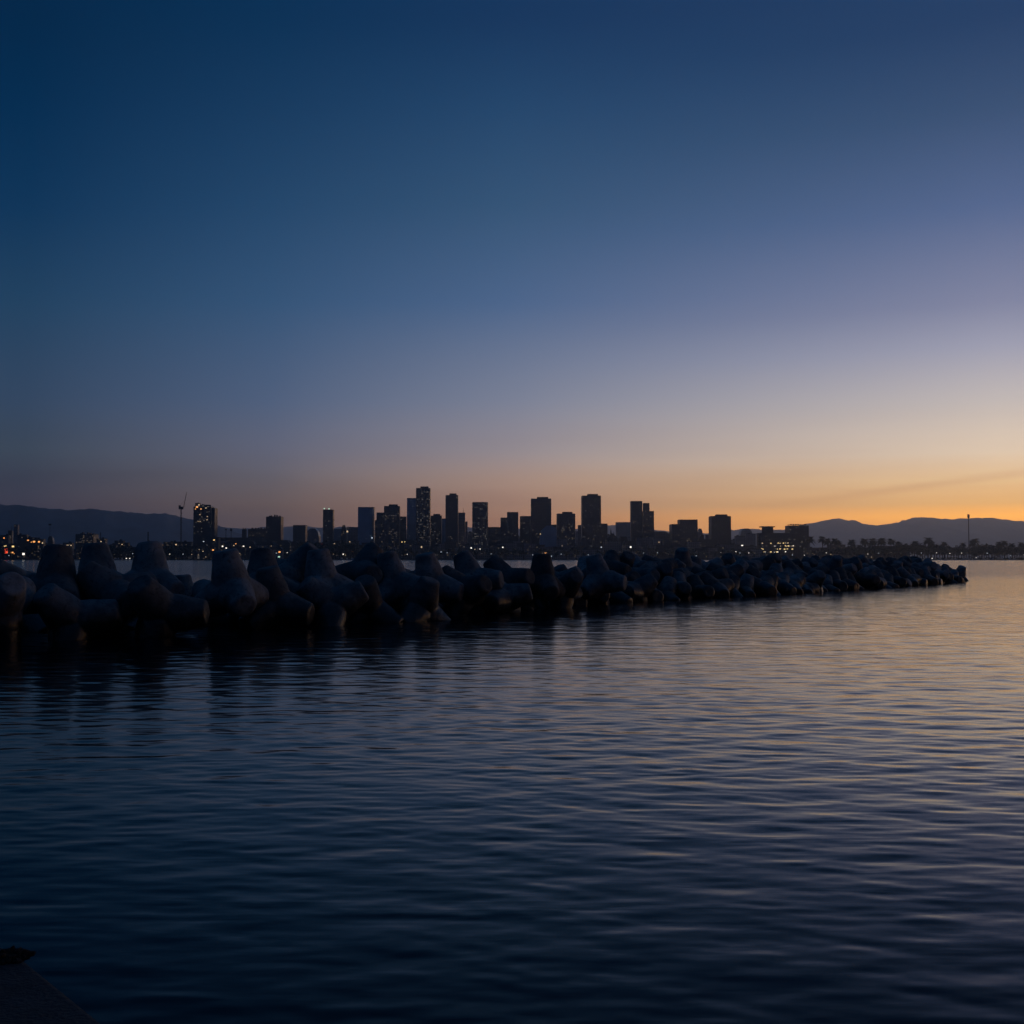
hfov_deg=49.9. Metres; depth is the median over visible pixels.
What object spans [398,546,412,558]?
building
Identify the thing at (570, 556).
building
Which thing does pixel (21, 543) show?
building
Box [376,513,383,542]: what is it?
tower
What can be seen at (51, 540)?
building
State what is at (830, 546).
building
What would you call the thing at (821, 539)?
palm tree
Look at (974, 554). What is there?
broadleaf tree
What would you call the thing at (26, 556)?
building
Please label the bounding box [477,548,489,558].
building
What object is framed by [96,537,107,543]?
building
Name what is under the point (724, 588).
tetrapod
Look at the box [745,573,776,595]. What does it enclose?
tetrapod
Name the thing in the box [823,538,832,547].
palm tree
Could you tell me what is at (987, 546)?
broadleaf tree
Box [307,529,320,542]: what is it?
tower
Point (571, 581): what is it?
tetrapod
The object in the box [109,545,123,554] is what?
broadleaf tree
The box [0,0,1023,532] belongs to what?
sky
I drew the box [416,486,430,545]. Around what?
tower
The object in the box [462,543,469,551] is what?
building
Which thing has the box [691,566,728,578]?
tetrapod
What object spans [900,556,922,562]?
tetrapod
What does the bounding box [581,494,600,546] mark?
tower
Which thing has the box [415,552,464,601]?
tetrapod
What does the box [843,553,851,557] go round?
building
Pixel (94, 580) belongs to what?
tetrapod
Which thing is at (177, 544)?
building
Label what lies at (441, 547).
building
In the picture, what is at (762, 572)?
tetrapod
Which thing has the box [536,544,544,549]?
building
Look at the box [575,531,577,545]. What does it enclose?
building
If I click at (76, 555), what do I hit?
building
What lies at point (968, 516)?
tall pole
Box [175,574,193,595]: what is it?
tetrapod
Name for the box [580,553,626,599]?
tetrapod
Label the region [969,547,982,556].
broadleaf tree
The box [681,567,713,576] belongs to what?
tetrapod
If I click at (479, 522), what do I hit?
tower
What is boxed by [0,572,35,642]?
tetrapod
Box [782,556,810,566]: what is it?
tetrapod
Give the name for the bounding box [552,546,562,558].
building
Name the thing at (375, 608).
tetrapod
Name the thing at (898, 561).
tetrapod
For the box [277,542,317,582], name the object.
tetrapod
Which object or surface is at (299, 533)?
tower
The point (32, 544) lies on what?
building
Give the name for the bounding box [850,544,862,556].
broadleaf tree
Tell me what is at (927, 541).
palm tree
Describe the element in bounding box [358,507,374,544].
tower
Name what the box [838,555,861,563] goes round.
tetrapod
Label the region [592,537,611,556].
building
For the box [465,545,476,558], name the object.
building
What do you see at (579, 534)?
tower
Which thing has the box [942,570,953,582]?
tetrapod
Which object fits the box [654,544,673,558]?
building
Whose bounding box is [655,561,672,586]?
tetrapod
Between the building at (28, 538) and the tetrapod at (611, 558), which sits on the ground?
the building at (28, 538)
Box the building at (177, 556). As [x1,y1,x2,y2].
[175,546,189,558]
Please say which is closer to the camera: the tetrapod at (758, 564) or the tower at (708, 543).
the tetrapod at (758, 564)
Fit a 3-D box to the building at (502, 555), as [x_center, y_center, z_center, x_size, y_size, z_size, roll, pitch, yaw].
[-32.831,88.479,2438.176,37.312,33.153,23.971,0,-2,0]
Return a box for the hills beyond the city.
[225,517,1023,558]
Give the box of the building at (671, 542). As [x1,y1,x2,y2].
[662,539,678,545]
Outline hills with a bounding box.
[0,504,247,548]
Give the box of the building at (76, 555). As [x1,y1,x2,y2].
[74,551,78,558]
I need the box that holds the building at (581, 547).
[576,545,590,556]
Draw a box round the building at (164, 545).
[163,541,172,558]
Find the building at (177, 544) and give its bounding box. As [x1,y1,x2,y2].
[172,540,181,558]
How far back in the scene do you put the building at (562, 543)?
2565.63 m
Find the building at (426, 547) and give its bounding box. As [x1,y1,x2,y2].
[421,546,429,553]
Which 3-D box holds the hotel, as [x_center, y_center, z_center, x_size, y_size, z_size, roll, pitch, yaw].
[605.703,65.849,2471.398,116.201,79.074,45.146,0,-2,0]
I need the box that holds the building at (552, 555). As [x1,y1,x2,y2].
[546,547,553,558]
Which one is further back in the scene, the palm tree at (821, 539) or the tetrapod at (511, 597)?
the palm tree at (821, 539)
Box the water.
[0,560,1023,1023]
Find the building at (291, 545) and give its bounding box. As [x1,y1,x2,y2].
[290,542,295,554]
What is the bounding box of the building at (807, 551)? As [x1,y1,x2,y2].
[805,547,815,557]
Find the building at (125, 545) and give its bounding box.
[119,541,129,558]
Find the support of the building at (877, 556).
on the ground
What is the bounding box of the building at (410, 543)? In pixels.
[404,540,419,547]
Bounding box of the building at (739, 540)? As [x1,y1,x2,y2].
[734,535,744,545]
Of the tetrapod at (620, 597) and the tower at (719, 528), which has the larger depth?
the tower at (719, 528)
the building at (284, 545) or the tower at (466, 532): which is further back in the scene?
the tower at (466, 532)
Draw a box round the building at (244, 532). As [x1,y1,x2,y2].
[242,528,246,537]
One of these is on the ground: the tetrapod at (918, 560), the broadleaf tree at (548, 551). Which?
the broadleaf tree at (548, 551)
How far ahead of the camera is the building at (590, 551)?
2436.15 m
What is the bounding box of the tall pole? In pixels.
[967,514,969,557]
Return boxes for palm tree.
[804,537,814,547]
[817,536,825,557]
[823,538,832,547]
[831,538,837,544]
[846,539,855,545]
[860,538,869,547]
[868,538,876,546]
[876,538,886,546]
[886,539,896,546]
[923,537,933,557]
[970,538,979,557]
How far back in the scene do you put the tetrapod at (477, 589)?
61.47 m
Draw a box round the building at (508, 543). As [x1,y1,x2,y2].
[500,539,513,558]
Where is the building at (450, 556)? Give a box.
[449,546,457,558]
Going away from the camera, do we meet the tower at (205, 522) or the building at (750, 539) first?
the tower at (205, 522)
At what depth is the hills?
10039.78 m
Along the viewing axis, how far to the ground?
2353.42 m
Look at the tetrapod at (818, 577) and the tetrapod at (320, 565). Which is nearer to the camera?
the tetrapod at (320, 565)
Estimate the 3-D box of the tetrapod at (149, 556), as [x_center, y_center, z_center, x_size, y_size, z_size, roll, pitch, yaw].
[-15.949,2.753,49.023,3.170,2.929,3.538,-8,-9,30]
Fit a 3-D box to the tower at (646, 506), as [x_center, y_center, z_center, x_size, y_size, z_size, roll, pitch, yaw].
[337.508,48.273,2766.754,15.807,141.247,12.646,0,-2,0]
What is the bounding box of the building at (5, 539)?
[0,534,10,547]
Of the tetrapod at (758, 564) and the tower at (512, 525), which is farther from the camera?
the tower at (512, 525)
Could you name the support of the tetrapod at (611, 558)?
on the rubble
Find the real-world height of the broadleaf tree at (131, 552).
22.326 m
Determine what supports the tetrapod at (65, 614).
in the water
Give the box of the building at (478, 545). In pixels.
[475,543,480,550]
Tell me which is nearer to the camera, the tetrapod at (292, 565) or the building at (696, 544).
the tetrapod at (292, 565)
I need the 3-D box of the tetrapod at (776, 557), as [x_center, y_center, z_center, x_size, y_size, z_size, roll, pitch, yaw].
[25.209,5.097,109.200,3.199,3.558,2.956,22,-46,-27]
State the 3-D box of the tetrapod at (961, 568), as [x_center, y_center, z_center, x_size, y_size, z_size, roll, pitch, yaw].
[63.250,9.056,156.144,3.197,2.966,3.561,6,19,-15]
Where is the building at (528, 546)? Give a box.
[524,542,535,558]
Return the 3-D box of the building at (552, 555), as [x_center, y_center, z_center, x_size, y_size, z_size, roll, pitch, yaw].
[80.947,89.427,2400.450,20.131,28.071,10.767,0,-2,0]
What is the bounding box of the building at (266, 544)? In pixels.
[256,542,277,547]
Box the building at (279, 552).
[270,547,283,558]
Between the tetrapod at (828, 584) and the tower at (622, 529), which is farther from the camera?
the tower at (622, 529)
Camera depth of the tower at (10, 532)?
2750.29 m
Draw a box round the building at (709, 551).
[705,546,717,558]
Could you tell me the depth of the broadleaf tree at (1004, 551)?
2395.70 m
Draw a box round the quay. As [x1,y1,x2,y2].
[0,948,99,1023]
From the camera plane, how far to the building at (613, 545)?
2497.58 m
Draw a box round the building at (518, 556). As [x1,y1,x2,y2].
[513,547,522,558]
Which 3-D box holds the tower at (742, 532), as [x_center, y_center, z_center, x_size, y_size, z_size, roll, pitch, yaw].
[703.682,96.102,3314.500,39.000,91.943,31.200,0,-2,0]
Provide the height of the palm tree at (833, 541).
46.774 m
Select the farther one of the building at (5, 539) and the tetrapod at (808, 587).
the building at (5, 539)
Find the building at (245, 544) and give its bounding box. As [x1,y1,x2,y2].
[238,542,255,549]
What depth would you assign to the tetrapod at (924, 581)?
131.87 m
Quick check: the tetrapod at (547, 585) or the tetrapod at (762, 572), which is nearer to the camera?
the tetrapod at (547, 585)
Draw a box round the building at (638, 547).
[635,542,642,558]
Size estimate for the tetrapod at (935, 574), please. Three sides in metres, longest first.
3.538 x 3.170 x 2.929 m
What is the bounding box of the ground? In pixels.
[2,559,1023,559]
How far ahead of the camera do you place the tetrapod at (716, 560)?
98.93 m
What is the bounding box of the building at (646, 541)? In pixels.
[636,536,653,551]
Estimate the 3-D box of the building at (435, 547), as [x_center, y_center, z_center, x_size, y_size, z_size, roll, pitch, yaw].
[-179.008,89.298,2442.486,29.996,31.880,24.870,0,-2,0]
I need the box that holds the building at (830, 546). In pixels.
[827,544,838,555]
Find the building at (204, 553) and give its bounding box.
[199,545,208,558]
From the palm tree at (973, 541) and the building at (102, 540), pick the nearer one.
the building at (102, 540)
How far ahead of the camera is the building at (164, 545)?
2399.05 m
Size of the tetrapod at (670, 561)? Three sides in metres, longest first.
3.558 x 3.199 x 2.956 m
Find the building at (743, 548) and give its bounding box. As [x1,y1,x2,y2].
[740,545,756,555]
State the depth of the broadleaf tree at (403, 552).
2369.92 m
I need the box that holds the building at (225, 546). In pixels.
[220,542,232,550]
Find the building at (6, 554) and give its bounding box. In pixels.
[0,547,11,558]
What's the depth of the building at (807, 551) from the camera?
2398.59 m
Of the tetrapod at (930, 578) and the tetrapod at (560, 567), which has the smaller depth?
the tetrapod at (560, 567)
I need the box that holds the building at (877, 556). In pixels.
[872,554,882,558]
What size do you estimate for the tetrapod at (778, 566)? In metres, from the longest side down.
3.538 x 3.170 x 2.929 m
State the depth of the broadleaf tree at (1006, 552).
2378.70 m
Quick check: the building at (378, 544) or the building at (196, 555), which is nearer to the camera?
the building at (196, 555)
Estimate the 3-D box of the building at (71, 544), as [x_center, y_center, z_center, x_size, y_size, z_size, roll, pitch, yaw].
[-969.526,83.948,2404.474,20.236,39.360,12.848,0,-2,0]
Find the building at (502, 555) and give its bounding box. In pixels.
[489,544,505,558]
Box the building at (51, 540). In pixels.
[47,536,54,543]
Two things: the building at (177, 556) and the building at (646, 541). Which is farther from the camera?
the building at (646, 541)
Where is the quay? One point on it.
(29, 995)
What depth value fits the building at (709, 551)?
2402.54 m
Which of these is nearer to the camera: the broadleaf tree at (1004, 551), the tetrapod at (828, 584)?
the tetrapod at (828, 584)
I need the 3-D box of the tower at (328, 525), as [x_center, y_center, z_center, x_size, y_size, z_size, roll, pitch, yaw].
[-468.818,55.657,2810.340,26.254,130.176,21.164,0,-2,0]
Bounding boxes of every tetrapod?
[0,559,35,577]
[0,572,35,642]
[23,544,87,614]
[32,583,122,640]
[74,561,158,634]
[77,542,122,574]
[123,541,185,594]
[124,614,137,629]
[127,575,209,636]
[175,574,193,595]
[191,579,210,596]
[195,548,268,618]
[238,565,314,629]
[247,547,298,595]
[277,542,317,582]
[297,576,368,625]
[304,548,353,586]
[335,543,382,583]
[346,575,403,622]
[377,551,420,605]
[392,576,450,621]
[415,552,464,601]
[442,565,491,615]
[453,551,503,589]
[482,582,532,612]
[483,555,534,585]
[530,553,565,600]
[549,570,582,607]
[554,564,566,571]
[555,566,583,578]
[560,568,585,579]
[577,556,587,570]
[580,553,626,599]
[603,550,631,574]
[609,591,632,602]
[619,551,634,566]
[622,573,657,601]
[631,561,659,581]
[641,554,677,569]
[648,587,663,600]
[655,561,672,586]
[657,576,679,599]
[672,571,692,598]
[673,568,689,580]
[674,547,702,571]
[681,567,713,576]
[687,574,714,597]
[690,556,701,566]
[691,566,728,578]
[698,571,734,597]
[701,557,723,568]
[705,562,743,577]
[721,553,735,564]
[723,559,748,573]
[729,574,743,596]
[733,554,762,570]
[739,574,755,595]
[741,555,763,571]
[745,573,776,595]
[748,565,775,577]
[751,552,781,563]
[760,572,795,593]
[765,572,780,594]
[769,563,783,571]
[775,572,805,592]
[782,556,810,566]
[782,560,807,576]
[789,574,819,592]
[806,570,825,591]
[811,555,830,562]
[823,574,839,590]
[826,555,841,569]
[828,570,847,589]
[834,567,858,589]
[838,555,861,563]
[842,563,856,574]
[846,572,863,588]
[849,559,869,571]
[853,569,879,587]
[857,554,875,562]
[858,567,886,587]
[862,563,888,574]
[868,565,880,571]
[876,557,886,564]
[877,572,890,586]
[883,573,898,586]
[885,556,911,562]
[886,560,910,569]
[887,568,906,586]
[892,560,902,566]
[897,566,921,585]
[899,558,923,576]
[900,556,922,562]
[905,568,927,584]
[906,578,911,585]
[918,558,937,570]
[919,566,937,584]
[930,570,939,577]
[935,569,948,582]
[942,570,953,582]
[945,566,964,578]
[950,569,962,581]
[956,565,968,580]
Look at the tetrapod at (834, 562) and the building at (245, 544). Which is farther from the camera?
the building at (245, 544)
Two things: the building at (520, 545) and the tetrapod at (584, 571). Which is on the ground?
the building at (520, 545)
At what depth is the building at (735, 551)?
2412.03 m
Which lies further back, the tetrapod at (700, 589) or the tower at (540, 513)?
the tower at (540, 513)
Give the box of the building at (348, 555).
[347,547,357,558]
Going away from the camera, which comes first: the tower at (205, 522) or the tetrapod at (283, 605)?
the tetrapod at (283, 605)
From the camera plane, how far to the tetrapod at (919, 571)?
136.79 m
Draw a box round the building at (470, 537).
[468,531,471,545]
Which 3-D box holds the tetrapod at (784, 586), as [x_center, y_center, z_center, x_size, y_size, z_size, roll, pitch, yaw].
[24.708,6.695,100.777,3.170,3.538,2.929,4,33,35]
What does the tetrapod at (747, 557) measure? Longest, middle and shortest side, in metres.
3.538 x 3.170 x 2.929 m
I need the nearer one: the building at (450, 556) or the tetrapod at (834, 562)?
the tetrapod at (834, 562)
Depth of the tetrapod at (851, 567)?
117.43 m
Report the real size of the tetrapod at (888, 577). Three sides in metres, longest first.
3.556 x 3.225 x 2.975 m
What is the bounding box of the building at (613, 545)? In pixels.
[602,540,620,556]
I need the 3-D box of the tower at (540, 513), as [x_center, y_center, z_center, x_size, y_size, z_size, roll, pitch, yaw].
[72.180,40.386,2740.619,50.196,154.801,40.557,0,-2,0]
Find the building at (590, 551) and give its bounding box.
[582,547,601,556]
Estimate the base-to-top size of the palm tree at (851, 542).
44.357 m
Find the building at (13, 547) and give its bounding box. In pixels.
[8,542,16,558]
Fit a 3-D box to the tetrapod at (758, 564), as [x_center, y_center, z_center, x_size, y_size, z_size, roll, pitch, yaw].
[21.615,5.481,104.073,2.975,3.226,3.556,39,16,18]
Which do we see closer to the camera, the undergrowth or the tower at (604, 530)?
the undergrowth
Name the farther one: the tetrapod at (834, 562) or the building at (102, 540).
the building at (102, 540)
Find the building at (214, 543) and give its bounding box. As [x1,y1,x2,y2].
[209,536,220,558]
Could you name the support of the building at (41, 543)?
on the ground
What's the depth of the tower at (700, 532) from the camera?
3300.35 m
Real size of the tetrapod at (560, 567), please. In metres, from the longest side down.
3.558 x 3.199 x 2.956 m
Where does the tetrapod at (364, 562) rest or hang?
on the tetrapod
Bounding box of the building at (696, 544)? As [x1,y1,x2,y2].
[687,541,700,547]
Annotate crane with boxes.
[179,492,186,541]
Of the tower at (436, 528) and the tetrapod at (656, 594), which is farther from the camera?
the tower at (436, 528)
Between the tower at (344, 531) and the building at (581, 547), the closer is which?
the building at (581, 547)
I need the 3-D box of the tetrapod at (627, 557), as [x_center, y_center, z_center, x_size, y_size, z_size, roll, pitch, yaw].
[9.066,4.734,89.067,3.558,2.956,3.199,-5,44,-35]
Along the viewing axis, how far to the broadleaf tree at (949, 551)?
2395.77 m
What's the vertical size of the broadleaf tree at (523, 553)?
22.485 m
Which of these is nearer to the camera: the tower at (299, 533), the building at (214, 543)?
the building at (214, 543)
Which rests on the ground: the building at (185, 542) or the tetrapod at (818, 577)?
the building at (185, 542)
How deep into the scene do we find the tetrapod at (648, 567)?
87.26 m
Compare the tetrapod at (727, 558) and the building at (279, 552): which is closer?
the tetrapod at (727, 558)
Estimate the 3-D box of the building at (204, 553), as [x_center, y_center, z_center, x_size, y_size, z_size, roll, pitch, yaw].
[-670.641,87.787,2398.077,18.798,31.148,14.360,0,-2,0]
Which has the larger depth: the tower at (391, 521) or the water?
the tower at (391, 521)
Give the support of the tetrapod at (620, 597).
on the rubble
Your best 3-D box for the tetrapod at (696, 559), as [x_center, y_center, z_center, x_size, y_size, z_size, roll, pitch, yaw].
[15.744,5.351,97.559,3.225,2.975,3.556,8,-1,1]
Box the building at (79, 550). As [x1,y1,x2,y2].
[77,547,81,558]
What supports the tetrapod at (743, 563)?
on the rubble
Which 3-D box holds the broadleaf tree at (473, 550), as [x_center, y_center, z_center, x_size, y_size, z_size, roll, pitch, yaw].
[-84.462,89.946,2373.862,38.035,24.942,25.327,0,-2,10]
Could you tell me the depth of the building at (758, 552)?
2402.38 m
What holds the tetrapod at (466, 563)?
on the tetrapod
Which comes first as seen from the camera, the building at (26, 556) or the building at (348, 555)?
the building at (26, 556)
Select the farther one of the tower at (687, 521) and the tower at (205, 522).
the tower at (687, 521)
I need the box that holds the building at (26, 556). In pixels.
[21,548,35,558]
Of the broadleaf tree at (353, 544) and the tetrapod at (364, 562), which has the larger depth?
the broadleaf tree at (353, 544)
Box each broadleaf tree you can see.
[0,545,19,558]
[18,547,35,558]
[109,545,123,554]
[118,545,132,558]
[126,549,134,558]
[164,543,179,558]
[171,546,191,558]
[182,544,201,558]
[183,544,190,556]
[345,543,355,557]
[400,549,410,558]
[467,548,477,555]
[470,548,497,558]
[485,549,494,557]
[502,548,509,558]
[517,549,527,558]
[543,548,556,553]
[738,549,753,555]
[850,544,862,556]
[902,542,925,555]
[915,546,924,555]
[926,544,941,558]
[928,544,950,557]
[937,546,952,557]
[962,547,977,557]
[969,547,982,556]
[971,547,989,557]
[972,543,990,557]
[978,544,998,556]
[989,544,1009,557]
[996,548,1022,557]
[999,546,1014,557]
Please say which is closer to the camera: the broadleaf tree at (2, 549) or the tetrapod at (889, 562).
the tetrapod at (889, 562)
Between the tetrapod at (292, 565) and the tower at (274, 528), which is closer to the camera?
the tetrapod at (292, 565)
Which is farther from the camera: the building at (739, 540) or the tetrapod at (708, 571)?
the building at (739, 540)
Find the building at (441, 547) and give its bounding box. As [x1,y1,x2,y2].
[439,544,443,558]
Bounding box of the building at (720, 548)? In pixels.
[709,545,724,557]
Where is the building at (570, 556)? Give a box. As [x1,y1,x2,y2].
[567,547,580,558]
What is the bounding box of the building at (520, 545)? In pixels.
[517,542,526,550]
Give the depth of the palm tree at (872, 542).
2430.40 m
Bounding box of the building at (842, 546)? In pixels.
[837,543,845,556]
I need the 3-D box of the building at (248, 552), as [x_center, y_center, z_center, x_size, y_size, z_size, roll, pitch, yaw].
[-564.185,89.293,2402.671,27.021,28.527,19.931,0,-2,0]
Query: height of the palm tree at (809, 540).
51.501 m
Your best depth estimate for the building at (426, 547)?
2387.33 m
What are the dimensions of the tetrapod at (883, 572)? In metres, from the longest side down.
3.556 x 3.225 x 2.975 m
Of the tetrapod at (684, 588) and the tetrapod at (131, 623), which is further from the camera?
the tetrapod at (684, 588)
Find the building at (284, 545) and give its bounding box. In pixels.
[276,540,290,558]
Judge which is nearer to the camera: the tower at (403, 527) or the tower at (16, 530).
the tower at (16, 530)
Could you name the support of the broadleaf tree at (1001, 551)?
on the ground
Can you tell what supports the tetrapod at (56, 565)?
on the tetrapod at (65, 614)
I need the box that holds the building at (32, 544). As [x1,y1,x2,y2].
[29,537,37,553]
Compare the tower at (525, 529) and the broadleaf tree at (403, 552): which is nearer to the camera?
the broadleaf tree at (403, 552)
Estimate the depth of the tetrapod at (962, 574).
152.57 m
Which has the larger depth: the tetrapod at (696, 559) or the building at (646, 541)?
the building at (646, 541)
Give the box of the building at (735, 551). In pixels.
[728,548,742,556]
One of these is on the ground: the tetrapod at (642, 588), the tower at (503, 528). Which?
the tower at (503, 528)
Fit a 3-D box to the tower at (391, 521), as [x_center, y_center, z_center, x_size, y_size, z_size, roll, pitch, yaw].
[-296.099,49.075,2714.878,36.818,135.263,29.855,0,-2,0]
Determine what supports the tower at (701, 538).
on the ground
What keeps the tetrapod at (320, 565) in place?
on the tetrapod
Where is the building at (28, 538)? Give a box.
[23,536,34,547]
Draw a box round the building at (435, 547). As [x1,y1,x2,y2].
[430,545,438,558]
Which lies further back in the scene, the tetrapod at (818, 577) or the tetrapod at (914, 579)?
the tetrapod at (914, 579)
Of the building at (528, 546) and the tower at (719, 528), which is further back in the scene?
the tower at (719, 528)
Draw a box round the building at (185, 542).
[182,540,192,558]
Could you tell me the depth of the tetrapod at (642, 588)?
82.05 m
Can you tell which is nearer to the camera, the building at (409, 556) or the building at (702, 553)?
the building at (702, 553)
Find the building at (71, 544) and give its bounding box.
[63,541,73,553]
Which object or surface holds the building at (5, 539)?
on the ground
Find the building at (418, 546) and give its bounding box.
[413,541,429,558]
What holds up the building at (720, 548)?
on the ground
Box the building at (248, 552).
[246,546,258,558]
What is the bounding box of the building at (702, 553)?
[693,547,707,558]
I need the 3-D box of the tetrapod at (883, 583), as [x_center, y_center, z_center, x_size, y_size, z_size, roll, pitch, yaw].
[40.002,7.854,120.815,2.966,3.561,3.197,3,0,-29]
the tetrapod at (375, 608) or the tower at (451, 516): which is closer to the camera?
the tetrapod at (375, 608)
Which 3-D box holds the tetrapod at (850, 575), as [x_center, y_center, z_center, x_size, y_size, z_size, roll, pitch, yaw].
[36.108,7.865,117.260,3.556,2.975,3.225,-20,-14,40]
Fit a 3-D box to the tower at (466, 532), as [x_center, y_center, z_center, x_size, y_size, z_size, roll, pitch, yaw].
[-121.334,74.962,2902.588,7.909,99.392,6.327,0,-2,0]
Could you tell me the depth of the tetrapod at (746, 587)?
94.76 m
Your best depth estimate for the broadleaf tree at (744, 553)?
2370.31 m
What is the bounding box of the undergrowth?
[792,557,1023,558]
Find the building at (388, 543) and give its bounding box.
[381,539,394,547]
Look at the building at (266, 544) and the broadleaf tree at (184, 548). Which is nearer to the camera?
the broadleaf tree at (184, 548)
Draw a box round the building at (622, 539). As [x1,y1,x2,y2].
[618,537,627,552]
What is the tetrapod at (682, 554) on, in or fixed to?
on the rubble
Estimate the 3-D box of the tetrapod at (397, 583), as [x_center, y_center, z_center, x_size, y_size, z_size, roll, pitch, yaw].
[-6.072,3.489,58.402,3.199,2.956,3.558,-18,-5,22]
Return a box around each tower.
[8,530,12,543]
[14,525,18,541]
[193,503,217,549]
[266,515,282,542]
[293,525,306,541]
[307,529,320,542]
[323,508,333,542]
[334,529,347,540]
[341,525,347,542]
[347,527,357,543]
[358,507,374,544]
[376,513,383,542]
[384,504,399,546]
[400,517,406,546]
[407,498,415,539]
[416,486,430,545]
[431,514,441,545]
[442,519,444,543]
[445,493,457,547]
[458,513,464,548]
[465,522,467,543]
[472,502,487,547]
[488,527,499,547]
[500,518,506,539]
[507,512,517,540]
[520,516,530,542]
[531,497,550,544]
[539,526,556,546]
[556,512,574,546]
[578,525,580,544]
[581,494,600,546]
[601,524,607,537]
[615,522,629,537]
[630,501,641,541]
[642,511,653,538]
[643,503,649,510]
[654,532,668,539]
[669,524,697,545]
[677,520,697,524]
[698,529,702,537]
[698,535,703,547]
[704,540,711,546]
[708,514,730,546]
[738,529,751,535]
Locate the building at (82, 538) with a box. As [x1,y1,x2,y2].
[75,532,98,548]
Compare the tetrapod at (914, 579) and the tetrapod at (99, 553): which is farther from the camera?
the tetrapod at (914, 579)
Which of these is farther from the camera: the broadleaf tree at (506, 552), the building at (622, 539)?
the building at (622, 539)
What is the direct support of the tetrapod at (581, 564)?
on the rubble
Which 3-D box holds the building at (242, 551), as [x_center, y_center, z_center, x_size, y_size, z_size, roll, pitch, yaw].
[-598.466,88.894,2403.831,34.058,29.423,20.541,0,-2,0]
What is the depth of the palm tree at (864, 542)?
2430.71 m
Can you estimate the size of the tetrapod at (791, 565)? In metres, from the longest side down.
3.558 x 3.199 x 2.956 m
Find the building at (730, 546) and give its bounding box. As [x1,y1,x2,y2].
[717,543,737,550]
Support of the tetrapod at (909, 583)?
on the rubble
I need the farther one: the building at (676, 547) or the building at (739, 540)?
the building at (739, 540)
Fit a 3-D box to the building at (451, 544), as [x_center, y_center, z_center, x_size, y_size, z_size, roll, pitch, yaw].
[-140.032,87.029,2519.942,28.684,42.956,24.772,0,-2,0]
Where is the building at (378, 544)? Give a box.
[362,541,381,546]
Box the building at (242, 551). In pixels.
[229,546,246,558]
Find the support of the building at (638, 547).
on the ground
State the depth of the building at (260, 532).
2720.18 m
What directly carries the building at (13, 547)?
on the ground
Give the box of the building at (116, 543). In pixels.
[114,539,123,557]
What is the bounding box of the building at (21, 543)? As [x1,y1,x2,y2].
[17,533,28,558]
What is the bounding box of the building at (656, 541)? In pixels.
[647,539,662,557]
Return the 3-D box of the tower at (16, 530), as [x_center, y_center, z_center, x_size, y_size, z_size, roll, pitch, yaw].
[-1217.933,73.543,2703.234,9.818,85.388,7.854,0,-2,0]
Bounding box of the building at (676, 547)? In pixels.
[674,545,687,554]
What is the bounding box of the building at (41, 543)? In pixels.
[34,538,45,558]
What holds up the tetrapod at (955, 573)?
on the rubble
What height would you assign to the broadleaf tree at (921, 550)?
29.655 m
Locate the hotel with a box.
[756,524,808,558]
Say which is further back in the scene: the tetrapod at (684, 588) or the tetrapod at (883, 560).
the tetrapod at (883, 560)
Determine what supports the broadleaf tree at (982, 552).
on the ground
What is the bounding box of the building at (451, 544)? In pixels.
[444,541,456,558]
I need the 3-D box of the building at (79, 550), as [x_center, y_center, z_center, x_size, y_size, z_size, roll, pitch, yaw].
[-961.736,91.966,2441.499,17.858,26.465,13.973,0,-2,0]
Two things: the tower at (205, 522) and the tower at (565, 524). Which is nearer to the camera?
the tower at (205, 522)
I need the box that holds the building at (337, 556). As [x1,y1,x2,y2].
[331,553,341,558]
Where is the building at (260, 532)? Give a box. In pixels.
[248,527,265,537]
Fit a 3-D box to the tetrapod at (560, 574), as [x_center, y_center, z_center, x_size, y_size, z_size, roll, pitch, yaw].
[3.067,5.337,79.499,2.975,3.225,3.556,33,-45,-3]
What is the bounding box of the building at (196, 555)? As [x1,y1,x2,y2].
[194,548,198,558]
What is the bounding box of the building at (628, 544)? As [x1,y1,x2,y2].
[622,541,636,553]
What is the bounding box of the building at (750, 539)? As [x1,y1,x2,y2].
[745,533,755,545]
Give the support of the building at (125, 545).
on the ground
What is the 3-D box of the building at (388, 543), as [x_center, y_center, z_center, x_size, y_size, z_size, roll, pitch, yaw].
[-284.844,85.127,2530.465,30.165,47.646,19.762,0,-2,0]
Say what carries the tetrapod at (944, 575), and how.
on the rubble
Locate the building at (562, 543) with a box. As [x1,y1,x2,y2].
[556,538,566,558]
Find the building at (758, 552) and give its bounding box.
[747,547,761,558]
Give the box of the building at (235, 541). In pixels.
[221,538,266,546]
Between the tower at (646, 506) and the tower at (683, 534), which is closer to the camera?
the tower at (683, 534)
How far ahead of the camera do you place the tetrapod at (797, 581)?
102.47 m
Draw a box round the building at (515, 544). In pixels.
[513,541,520,549]
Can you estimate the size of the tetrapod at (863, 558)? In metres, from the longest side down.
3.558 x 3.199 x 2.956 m
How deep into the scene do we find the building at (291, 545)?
2559.90 m

